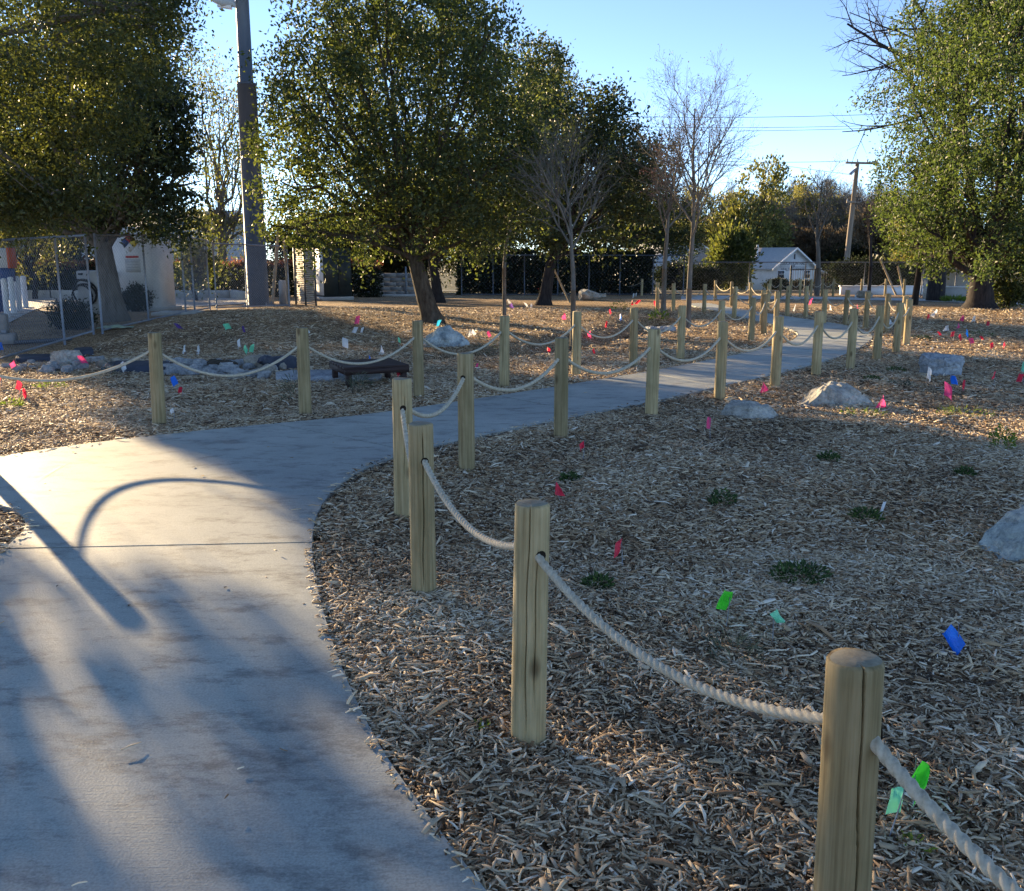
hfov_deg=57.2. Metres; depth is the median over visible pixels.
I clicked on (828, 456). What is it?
seedling plant
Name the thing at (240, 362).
cobble
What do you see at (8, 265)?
fuel unit
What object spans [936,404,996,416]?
seedling plant
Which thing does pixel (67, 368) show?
cobble
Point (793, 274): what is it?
door
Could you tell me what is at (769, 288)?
rope post
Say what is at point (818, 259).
bare tree
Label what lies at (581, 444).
marker flag
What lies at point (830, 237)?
tree
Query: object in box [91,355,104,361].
cobble
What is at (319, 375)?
stone slab
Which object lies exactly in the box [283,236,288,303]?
timber stake
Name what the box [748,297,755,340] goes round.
rope post
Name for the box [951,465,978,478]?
seedling plant
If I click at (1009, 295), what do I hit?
shrub
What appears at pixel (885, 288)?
rope post
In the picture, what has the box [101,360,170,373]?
stone slab
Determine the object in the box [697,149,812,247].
tree
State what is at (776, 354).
rope post
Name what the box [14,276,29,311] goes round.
bollard
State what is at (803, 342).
rope
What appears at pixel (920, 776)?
marker flag
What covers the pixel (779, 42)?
sky
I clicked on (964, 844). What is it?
rope
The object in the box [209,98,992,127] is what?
overhead wire
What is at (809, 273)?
window
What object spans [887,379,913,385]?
seedling plant
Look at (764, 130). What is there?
overhead wire
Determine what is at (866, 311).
rope post
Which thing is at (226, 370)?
cobble
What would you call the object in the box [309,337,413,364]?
rope
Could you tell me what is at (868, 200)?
tree
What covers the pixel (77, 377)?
rope
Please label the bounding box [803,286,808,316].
rope post
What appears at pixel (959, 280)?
house
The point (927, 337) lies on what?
seedling plant
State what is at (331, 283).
door
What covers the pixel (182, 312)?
concrete pad
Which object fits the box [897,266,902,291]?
leaning stake
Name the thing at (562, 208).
bare tree
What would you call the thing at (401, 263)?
tree
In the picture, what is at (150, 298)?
shrub
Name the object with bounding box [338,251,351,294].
door
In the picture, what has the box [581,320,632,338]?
rope
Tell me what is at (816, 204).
tree
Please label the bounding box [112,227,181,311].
shed
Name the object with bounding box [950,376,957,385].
marker flag
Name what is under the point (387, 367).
bench
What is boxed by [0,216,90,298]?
tree
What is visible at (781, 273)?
window
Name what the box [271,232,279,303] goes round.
leaning timber
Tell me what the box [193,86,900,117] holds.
overhead wire
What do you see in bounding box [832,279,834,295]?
rope post
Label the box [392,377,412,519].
rope post
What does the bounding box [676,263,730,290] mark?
shrub
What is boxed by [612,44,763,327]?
bare tree
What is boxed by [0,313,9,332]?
fence block
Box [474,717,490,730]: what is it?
seedling plant
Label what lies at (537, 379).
rope
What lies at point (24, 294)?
bollard
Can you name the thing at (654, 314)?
seedling plant
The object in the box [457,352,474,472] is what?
rope post
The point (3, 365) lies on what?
cobble
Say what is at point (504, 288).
bare tree
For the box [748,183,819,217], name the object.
tree
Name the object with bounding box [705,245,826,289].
house
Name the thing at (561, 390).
rope post
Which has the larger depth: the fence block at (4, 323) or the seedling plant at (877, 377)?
the fence block at (4, 323)
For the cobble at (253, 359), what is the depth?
11.82 m
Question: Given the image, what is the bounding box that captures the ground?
[0,262,1023,890]
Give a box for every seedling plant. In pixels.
[0,397,26,408]
[32,381,66,388]
[97,360,121,376]
[276,371,297,399]
[345,370,374,392]
[473,334,498,354]
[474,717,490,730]
[558,470,582,483]
[578,569,615,589]
[608,299,630,309]
[648,308,668,319]
[700,623,767,665]
[705,487,737,506]
[767,557,832,586]
[816,449,840,462]
[837,408,890,416]
[846,505,885,521]
[863,374,882,379]
[886,366,906,372]
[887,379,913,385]
[897,829,937,860]
[911,335,931,338]
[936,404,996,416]
[939,295,966,301]
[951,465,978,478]
[968,330,992,336]
[987,423,1017,448]
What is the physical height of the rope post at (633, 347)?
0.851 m
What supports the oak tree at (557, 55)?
on the ground
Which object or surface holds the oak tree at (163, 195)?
on the ground
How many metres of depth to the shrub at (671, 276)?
62.33 m
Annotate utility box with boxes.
[278,280,286,303]
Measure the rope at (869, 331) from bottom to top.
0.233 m
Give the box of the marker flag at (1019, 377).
[1016,374,1023,381]
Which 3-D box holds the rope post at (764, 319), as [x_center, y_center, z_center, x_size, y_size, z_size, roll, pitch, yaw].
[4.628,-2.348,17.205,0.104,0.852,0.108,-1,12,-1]
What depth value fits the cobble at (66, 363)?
12.13 m
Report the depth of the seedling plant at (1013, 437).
6.47 m
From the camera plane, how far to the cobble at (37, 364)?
12.49 m
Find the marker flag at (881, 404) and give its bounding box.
[876,395,885,409]
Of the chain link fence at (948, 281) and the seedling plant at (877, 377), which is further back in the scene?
the chain link fence at (948, 281)
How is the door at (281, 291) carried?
in the utility box
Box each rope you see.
[0,351,148,381]
[162,346,296,376]
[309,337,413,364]
[400,408,408,461]
[412,377,464,417]
[422,460,513,549]
[423,331,500,354]
[474,358,558,391]
[510,324,574,344]
[535,554,822,724]
[568,347,650,374]
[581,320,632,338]
[638,316,680,332]
[660,337,720,361]
[686,309,721,326]
[705,289,732,299]
[725,306,751,319]
[728,331,776,351]
[783,325,817,345]
[823,322,852,338]
[857,316,879,333]
[870,736,1023,890]
[883,313,898,328]
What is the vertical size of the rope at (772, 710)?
0.164 m
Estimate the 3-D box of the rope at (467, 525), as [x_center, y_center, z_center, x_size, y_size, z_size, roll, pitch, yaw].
[-0.158,0.211,3.258,0.038,0.165,1.146,-5,12,-21]
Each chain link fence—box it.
[0,234,94,358]
[93,233,186,333]
[182,237,210,310]
[212,242,289,309]
[461,254,684,295]
[622,262,924,293]
[920,259,993,296]
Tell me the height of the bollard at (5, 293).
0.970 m
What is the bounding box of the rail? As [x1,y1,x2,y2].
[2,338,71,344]
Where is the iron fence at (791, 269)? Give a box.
[789,265,860,289]
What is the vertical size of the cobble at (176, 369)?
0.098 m
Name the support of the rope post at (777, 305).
on the ground
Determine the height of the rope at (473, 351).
0.244 m
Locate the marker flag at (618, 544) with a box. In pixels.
[614,537,622,565]
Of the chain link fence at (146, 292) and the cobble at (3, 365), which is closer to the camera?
the cobble at (3, 365)
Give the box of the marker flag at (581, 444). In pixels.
[579,441,584,458]
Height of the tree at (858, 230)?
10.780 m
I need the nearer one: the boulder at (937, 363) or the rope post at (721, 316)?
the boulder at (937, 363)
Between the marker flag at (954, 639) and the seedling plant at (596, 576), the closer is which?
the marker flag at (954, 639)
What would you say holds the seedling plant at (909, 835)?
on the ground
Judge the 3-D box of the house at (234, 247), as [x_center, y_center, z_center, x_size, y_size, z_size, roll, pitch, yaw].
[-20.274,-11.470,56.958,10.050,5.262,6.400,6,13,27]
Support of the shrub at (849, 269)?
on the ground
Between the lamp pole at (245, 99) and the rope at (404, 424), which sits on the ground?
the lamp pole at (245, 99)
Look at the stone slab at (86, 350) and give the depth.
15.02 m
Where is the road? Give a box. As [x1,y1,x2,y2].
[269,290,967,290]
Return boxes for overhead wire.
[181,103,912,130]
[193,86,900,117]
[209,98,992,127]
[646,144,843,173]
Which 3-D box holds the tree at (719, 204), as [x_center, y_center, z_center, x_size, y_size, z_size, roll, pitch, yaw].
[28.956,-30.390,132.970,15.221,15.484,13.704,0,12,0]
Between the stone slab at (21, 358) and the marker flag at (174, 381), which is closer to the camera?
the marker flag at (174, 381)
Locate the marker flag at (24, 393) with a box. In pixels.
[22,387,26,401]
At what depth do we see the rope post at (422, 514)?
3.77 m
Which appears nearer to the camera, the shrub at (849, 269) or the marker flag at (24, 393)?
the marker flag at (24, 393)
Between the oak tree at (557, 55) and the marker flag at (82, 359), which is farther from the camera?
the oak tree at (557, 55)
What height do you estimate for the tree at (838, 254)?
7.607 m
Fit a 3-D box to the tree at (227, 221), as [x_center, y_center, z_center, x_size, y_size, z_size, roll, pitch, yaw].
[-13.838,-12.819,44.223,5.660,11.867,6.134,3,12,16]
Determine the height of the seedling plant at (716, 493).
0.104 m
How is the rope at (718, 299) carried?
attached to the rope post at (734, 305)
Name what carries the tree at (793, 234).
on the ground
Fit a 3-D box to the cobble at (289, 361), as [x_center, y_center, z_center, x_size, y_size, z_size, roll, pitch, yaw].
[-2.940,-1.029,11.737,0.469,0.242,0.403,-5,13,-22]
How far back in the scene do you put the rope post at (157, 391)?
7.21 m
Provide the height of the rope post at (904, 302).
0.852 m
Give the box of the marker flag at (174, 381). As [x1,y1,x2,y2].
[170,376,177,388]
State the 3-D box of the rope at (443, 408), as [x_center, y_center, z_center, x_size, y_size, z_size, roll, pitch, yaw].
[-0.420,-0.258,5.269,0.042,0.189,1.042,3,12,15]
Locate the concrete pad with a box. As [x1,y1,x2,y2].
[151,310,203,315]
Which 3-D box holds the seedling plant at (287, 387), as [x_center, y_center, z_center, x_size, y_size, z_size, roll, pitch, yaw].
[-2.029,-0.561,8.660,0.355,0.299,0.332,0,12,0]
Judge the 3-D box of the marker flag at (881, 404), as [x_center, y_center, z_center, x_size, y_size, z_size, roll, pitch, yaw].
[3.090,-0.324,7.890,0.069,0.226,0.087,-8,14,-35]
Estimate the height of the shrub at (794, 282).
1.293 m
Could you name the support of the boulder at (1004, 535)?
on the ground
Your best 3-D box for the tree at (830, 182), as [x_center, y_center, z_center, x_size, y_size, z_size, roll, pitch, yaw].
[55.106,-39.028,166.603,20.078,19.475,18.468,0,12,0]
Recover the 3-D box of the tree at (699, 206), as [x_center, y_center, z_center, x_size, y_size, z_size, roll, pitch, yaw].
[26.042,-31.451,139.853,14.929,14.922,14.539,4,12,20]
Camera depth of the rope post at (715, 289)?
33.61 m
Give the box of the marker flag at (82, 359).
[77,355,88,363]
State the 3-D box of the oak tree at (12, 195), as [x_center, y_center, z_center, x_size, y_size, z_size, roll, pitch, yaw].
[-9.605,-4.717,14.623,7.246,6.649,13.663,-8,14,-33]
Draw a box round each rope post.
[147,332,166,425]
[296,327,311,413]
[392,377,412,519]
[408,421,436,596]
[412,320,423,397]
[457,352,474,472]
[499,316,509,387]
[511,499,549,747]
[554,337,568,438]
[571,311,581,375]
[629,307,637,366]
[641,279,642,295]
[645,328,660,416]
[655,282,659,307]
[671,283,675,310]
[676,305,685,358]
[702,284,706,312]
[714,280,716,300]
[714,321,727,400]
[718,300,724,320]
[730,282,733,305]
[732,286,737,317]
[748,282,752,307]
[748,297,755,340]
[760,290,765,323]
[761,294,767,333]
[767,283,770,310]
[770,316,783,388]
[774,291,779,315]
[779,279,781,296]
[785,286,790,315]
[798,279,801,296]
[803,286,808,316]
[809,279,812,296]
[811,311,823,376]
[813,648,884,890]
[820,279,823,296]
[822,289,827,322]
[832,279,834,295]
[842,290,850,324]
[846,308,858,369]
[863,291,870,328]
[872,305,884,360]
[883,293,890,332]
[884,279,886,295]
[892,302,903,351]
[901,296,908,337]
[902,279,905,295]
[903,299,912,345]
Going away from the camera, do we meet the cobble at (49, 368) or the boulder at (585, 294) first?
the cobble at (49, 368)
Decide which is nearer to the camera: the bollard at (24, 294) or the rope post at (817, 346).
the rope post at (817, 346)
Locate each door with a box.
[279,284,283,296]
[323,251,337,294]
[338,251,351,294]
[792,272,797,280]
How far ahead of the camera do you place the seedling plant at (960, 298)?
32.60 m
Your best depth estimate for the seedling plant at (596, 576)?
3.96 m
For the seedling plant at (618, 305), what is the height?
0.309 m
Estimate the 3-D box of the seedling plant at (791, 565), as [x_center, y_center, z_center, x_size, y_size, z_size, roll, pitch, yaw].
[1.247,0.549,4.055,0.278,0.089,0.280,0,12,0]
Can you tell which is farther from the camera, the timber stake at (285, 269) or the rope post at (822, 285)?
the rope post at (822, 285)
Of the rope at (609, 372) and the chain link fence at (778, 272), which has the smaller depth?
the rope at (609, 372)
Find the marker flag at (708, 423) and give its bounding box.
[706,417,710,428]
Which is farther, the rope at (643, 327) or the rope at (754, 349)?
the rope at (643, 327)
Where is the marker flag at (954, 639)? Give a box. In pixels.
[942,623,964,654]
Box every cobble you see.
[1,363,10,367]
[11,365,23,370]
[33,362,44,367]
[41,364,55,372]
[47,361,60,370]
[50,350,82,363]
[60,361,71,369]
[61,365,72,372]
[72,359,88,369]
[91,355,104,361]
[96,359,109,367]
[109,358,122,361]
[164,369,175,375]
[165,363,181,369]
[170,367,181,373]
[174,357,186,362]
[182,359,195,365]
[183,368,202,375]
[189,363,203,368]
[192,359,205,364]
[202,367,211,374]
[206,369,218,377]
[207,359,237,364]
[208,364,218,367]
[218,362,232,366]
[220,367,234,373]
[229,368,245,373]
[230,364,239,368]
[233,359,243,366]
[243,354,270,368]
[243,363,256,369]
[257,355,296,370]
[257,371,271,378]
[261,364,275,373]
[279,362,286,369]
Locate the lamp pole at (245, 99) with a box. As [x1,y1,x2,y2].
[212,0,273,305]
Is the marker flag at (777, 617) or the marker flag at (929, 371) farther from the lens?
the marker flag at (929, 371)
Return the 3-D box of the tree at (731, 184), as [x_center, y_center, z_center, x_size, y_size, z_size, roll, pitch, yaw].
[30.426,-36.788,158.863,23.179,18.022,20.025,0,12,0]
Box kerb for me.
[21,290,245,298]
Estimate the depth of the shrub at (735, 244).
63.82 m
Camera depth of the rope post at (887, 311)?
17.35 m
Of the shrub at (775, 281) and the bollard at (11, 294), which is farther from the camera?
the shrub at (775, 281)
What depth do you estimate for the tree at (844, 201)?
153.20 m
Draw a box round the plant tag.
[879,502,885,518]
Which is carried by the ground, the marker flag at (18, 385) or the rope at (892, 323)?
the marker flag at (18, 385)
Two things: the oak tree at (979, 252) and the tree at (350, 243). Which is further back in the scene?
the tree at (350, 243)
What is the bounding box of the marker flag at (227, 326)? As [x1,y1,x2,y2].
[223,323,231,329]
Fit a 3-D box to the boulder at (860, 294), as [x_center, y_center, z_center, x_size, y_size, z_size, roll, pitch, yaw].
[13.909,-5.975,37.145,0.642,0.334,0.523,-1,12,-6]
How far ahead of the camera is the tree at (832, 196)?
162.72 m
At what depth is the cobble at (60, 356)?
12.30 m
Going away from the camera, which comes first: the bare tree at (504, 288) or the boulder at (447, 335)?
the boulder at (447, 335)
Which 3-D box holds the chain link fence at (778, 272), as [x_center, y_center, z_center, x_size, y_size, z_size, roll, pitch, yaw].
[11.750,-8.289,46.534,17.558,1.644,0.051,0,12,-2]
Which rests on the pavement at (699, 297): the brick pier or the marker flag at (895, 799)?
the brick pier
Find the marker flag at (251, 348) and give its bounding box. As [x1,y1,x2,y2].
[249,344,253,354]
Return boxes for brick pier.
[922,278,927,298]
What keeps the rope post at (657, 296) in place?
on the ground
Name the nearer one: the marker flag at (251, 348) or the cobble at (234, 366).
the cobble at (234, 366)
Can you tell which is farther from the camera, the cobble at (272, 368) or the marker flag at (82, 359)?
the marker flag at (82, 359)
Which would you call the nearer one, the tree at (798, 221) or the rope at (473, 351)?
the rope at (473, 351)
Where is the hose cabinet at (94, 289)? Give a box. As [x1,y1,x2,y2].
[71,270,101,313]
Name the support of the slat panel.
on the ground
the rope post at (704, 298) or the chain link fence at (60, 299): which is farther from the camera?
the rope post at (704, 298)
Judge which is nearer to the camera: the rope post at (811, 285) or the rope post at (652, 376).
the rope post at (652, 376)
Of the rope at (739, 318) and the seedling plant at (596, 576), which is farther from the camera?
the rope at (739, 318)
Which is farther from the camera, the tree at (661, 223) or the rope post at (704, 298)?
the tree at (661, 223)
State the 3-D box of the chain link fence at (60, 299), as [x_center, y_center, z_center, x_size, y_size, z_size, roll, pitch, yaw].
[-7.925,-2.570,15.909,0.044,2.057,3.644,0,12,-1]
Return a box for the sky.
[0,0,1023,260]
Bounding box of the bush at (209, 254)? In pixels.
[171,214,244,299]
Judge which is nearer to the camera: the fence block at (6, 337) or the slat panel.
the fence block at (6, 337)
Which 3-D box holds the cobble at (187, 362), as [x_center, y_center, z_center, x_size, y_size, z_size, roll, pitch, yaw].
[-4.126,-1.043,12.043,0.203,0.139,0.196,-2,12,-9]
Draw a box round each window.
[777,270,784,278]
[803,270,810,278]
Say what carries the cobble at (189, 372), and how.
on the ground
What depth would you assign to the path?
3.22 m
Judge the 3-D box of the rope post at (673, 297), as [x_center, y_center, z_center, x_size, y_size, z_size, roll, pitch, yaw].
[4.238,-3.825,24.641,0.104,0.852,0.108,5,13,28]
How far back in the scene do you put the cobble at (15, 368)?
12.06 m
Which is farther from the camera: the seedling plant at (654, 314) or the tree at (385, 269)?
the tree at (385, 269)
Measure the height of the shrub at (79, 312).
0.781 m
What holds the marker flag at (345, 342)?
on the ground
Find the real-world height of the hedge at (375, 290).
1.902 m
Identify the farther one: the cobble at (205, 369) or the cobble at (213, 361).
the cobble at (213, 361)
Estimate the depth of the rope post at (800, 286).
38.72 m
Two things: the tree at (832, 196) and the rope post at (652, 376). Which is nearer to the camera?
the rope post at (652, 376)
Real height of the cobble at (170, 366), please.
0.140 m
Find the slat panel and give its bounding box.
[293,248,316,305]
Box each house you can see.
[62,244,94,289]
[132,210,268,289]
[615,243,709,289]
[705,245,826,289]
[946,269,1000,289]
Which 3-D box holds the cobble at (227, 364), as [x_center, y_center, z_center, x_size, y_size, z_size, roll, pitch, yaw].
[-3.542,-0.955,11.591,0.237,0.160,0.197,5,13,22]
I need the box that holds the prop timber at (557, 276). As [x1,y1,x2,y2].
[554,270,570,302]
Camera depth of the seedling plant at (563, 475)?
5.56 m
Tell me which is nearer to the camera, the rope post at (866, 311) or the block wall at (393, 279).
the rope post at (866, 311)
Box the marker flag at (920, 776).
[912,757,929,807]
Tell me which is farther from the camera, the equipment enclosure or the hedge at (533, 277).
the hedge at (533, 277)
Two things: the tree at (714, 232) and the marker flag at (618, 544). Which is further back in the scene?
the tree at (714, 232)
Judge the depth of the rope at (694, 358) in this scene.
8.14 m
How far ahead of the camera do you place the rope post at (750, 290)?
26.57 m
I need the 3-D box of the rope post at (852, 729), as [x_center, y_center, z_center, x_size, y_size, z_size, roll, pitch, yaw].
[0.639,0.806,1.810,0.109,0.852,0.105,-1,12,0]
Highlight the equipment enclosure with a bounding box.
[315,249,353,300]
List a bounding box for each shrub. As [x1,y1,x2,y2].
[37,295,99,329]
[122,280,157,311]
[652,258,708,289]
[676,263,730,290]
[700,217,763,289]
[760,276,789,289]
[788,278,813,289]
[821,251,915,291]
[887,261,929,285]
[964,241,1023,308]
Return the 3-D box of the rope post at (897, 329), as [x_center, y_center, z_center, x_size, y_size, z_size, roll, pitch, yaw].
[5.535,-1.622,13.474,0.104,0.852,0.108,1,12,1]
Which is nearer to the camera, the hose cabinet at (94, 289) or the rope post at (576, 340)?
the rope post at (576, 340)
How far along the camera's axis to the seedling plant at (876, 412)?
7.78 m
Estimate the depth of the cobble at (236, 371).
10.90 m
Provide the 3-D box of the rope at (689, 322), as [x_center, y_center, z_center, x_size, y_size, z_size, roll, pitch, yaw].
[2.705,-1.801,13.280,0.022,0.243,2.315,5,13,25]
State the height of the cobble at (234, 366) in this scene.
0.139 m
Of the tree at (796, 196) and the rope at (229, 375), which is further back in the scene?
the tree at (796, 196)
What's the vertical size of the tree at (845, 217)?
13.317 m
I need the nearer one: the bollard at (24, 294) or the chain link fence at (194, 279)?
the chain link fence at (194, 279)
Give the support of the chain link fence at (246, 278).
on the ground
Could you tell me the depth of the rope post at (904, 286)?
39.69 m
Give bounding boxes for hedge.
[15,255,384,296]
[453,247,656,294]
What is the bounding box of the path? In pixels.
[0,303,871,890]
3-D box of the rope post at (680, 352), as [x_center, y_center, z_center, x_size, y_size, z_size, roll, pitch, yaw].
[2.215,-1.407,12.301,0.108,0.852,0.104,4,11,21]
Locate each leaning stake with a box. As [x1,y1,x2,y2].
[879,258,896,294]
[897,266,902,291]
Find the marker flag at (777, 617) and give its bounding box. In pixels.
[770,610,784,639]
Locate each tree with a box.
[0,0,224,261]
[0,0,234,322]
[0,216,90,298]
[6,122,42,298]
[20,225,94,287]
[171,35,285,288]
[222,0,576,324]
[266,212,339,291]
[287,186,387,278]
[358,226,413,286]
[371,28,581,302]
[371,216,464,287]
[440,232,520,281]
[449,56,581,280]
[483,67,684,304]
[486,119,551,315]
[505,97,624,350]
[527,132,712,288]
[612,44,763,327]
[612,188,699,248]
[634,109,731,316]
[642,191,721,243]
[671,179,762,240]
[677,178,758,209]
[687,213,762,246]
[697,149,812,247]
[743,188,804,241]
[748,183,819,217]
[755,208,802,247]
[775,203,814,220]
[783,208,845,259]
[784,168,861,214]
[784,184,873,279]
[789,216,865,263]
[793,153,847,295]
[800,210,848,224]
[807,193,863,220]
[815,239,887,283]
[817,177,897,226]
[821,0,1020,300]
[836,0,1023,309]
[836,175,929,223]
[840,204,905,260]
[853,190,888,290]
[883,211,983,274]
[908,103,987,304]
[951,212,1023,278]
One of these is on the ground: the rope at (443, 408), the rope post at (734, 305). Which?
the rope post at (734, 305)
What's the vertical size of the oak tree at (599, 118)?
6.907 m
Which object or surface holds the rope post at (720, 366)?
on the ground
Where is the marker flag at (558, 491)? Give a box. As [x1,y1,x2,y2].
[555,481,564,498]
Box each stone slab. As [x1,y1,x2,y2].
[15,354,49,363]
[74,347,93,356]
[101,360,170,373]
[276,370,381,381]
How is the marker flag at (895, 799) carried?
on the ground
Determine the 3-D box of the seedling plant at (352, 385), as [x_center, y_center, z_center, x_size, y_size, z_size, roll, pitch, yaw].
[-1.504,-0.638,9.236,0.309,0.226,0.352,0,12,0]
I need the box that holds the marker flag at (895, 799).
[886,787,904,835]
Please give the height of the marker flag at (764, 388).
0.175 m
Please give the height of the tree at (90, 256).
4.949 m
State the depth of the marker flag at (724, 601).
3.52 m
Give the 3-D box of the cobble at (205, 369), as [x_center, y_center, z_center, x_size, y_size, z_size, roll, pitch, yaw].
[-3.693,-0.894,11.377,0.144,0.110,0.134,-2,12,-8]
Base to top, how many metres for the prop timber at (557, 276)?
1.299 m
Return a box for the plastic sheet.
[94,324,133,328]
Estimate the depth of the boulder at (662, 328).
18.26 m
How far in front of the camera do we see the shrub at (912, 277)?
50.67 m
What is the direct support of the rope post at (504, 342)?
on the ground
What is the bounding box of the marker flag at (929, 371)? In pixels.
[926,367,931,381]
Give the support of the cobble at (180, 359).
on the ground
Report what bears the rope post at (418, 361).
on the ground
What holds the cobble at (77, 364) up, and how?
on the ground
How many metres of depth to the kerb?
36.96 m
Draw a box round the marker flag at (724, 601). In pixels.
[716,589,732,625]
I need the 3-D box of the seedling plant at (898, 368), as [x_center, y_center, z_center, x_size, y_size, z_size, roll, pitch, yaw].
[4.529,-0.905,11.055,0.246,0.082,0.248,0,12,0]
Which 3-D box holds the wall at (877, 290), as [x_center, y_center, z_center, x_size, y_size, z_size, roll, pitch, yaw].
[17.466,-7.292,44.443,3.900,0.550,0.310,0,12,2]
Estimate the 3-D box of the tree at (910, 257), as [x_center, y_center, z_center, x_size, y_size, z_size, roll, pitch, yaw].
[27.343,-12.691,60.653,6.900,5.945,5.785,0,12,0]
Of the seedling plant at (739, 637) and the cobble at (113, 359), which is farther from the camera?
the cobble at (113, 359)
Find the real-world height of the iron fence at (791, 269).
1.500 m
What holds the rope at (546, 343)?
attached to the rope post at (576, 340)
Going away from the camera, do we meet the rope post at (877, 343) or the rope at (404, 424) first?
the rope at (404, 424)
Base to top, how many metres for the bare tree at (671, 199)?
4.792 m
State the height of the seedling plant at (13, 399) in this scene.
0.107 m
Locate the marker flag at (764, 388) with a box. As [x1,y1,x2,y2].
[760,383,767,393]
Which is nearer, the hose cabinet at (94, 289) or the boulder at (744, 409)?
the boulder at (744, 409)
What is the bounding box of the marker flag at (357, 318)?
[354,316,359,323]
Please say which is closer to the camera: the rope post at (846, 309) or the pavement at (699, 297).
the rope post at (846, 309)
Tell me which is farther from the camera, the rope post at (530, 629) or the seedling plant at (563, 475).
the seedling plant at (563, 475)
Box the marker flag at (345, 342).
[342,337,347,347]
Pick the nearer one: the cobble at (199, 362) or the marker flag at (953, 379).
the marker flag at (953, 379)
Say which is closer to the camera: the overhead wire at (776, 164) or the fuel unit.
the fuel unit
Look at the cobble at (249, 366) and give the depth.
11.73 m
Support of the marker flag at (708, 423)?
on the ground
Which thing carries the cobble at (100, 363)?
on the ground
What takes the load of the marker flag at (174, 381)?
on the ground
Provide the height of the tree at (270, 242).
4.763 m
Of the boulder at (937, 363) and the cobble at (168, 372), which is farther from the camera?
the cobble at (168, 372)
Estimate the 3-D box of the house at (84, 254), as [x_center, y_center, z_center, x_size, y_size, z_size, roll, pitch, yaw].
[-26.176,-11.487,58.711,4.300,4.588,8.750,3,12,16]
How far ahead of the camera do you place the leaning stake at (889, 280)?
42.41 m
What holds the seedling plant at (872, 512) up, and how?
on the ground
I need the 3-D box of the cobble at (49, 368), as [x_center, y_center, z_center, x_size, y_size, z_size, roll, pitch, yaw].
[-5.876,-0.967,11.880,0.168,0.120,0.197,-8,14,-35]
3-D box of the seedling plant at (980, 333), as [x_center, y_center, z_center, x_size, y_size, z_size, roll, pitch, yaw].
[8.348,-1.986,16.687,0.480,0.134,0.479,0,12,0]
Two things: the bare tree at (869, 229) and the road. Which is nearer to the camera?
the bare tree at (869, 229)
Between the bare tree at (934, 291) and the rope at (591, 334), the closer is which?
the rope at (591, 334)
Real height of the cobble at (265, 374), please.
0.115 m
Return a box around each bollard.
[1,278,17,317]
[7,277,23,313]
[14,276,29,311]
[20,276,34,307]
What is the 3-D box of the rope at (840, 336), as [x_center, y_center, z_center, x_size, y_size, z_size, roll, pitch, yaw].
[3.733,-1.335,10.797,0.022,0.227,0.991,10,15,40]
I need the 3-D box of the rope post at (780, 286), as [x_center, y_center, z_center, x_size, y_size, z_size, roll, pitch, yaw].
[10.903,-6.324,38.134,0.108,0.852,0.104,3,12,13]
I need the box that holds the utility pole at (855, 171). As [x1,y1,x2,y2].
[844,159,878,261]
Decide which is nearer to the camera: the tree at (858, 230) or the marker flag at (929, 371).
the marker flag at (929, 371)
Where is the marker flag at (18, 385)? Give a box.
[15,381,21,396]
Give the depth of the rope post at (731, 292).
28.56 m
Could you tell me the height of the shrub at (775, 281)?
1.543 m
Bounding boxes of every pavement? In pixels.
[0,298,245,321]
[681,295,1023,304]
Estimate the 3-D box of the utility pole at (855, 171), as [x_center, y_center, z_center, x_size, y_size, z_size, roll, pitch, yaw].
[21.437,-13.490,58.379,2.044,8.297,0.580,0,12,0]
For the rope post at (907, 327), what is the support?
on the ground
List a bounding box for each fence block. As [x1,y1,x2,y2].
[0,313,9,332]
[0,330,17,343]
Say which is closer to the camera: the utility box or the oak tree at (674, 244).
the utility box
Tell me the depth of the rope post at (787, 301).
22.07 m
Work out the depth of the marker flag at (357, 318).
18.27 m
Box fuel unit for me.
[0,248,16,311]
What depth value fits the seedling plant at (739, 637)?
3.33 m
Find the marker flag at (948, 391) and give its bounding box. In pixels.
[943,381,951,398]
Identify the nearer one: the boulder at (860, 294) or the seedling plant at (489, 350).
the seedling plant at (489, 350)
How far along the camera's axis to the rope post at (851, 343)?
11.15 m
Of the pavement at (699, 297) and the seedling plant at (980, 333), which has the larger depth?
the pavement at (699, 297)
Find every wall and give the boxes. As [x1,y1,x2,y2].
[352,267,415,295]
[839,285,922,294]
[945,286,967,295]
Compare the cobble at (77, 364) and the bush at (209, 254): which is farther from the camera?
the bush at (209, 254)
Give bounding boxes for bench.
[329,358,408,387]
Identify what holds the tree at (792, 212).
on the ground
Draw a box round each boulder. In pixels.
[423,325,469,346]
[578,289,605,300]
[644,325,675,332]
[720,400,777,420]
[794,381,872,407]
[855,290,872,297]
[918,352,964,376]
[978,505,1023,561]
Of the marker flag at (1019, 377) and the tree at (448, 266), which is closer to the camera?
the marker flag at (1019, 377)

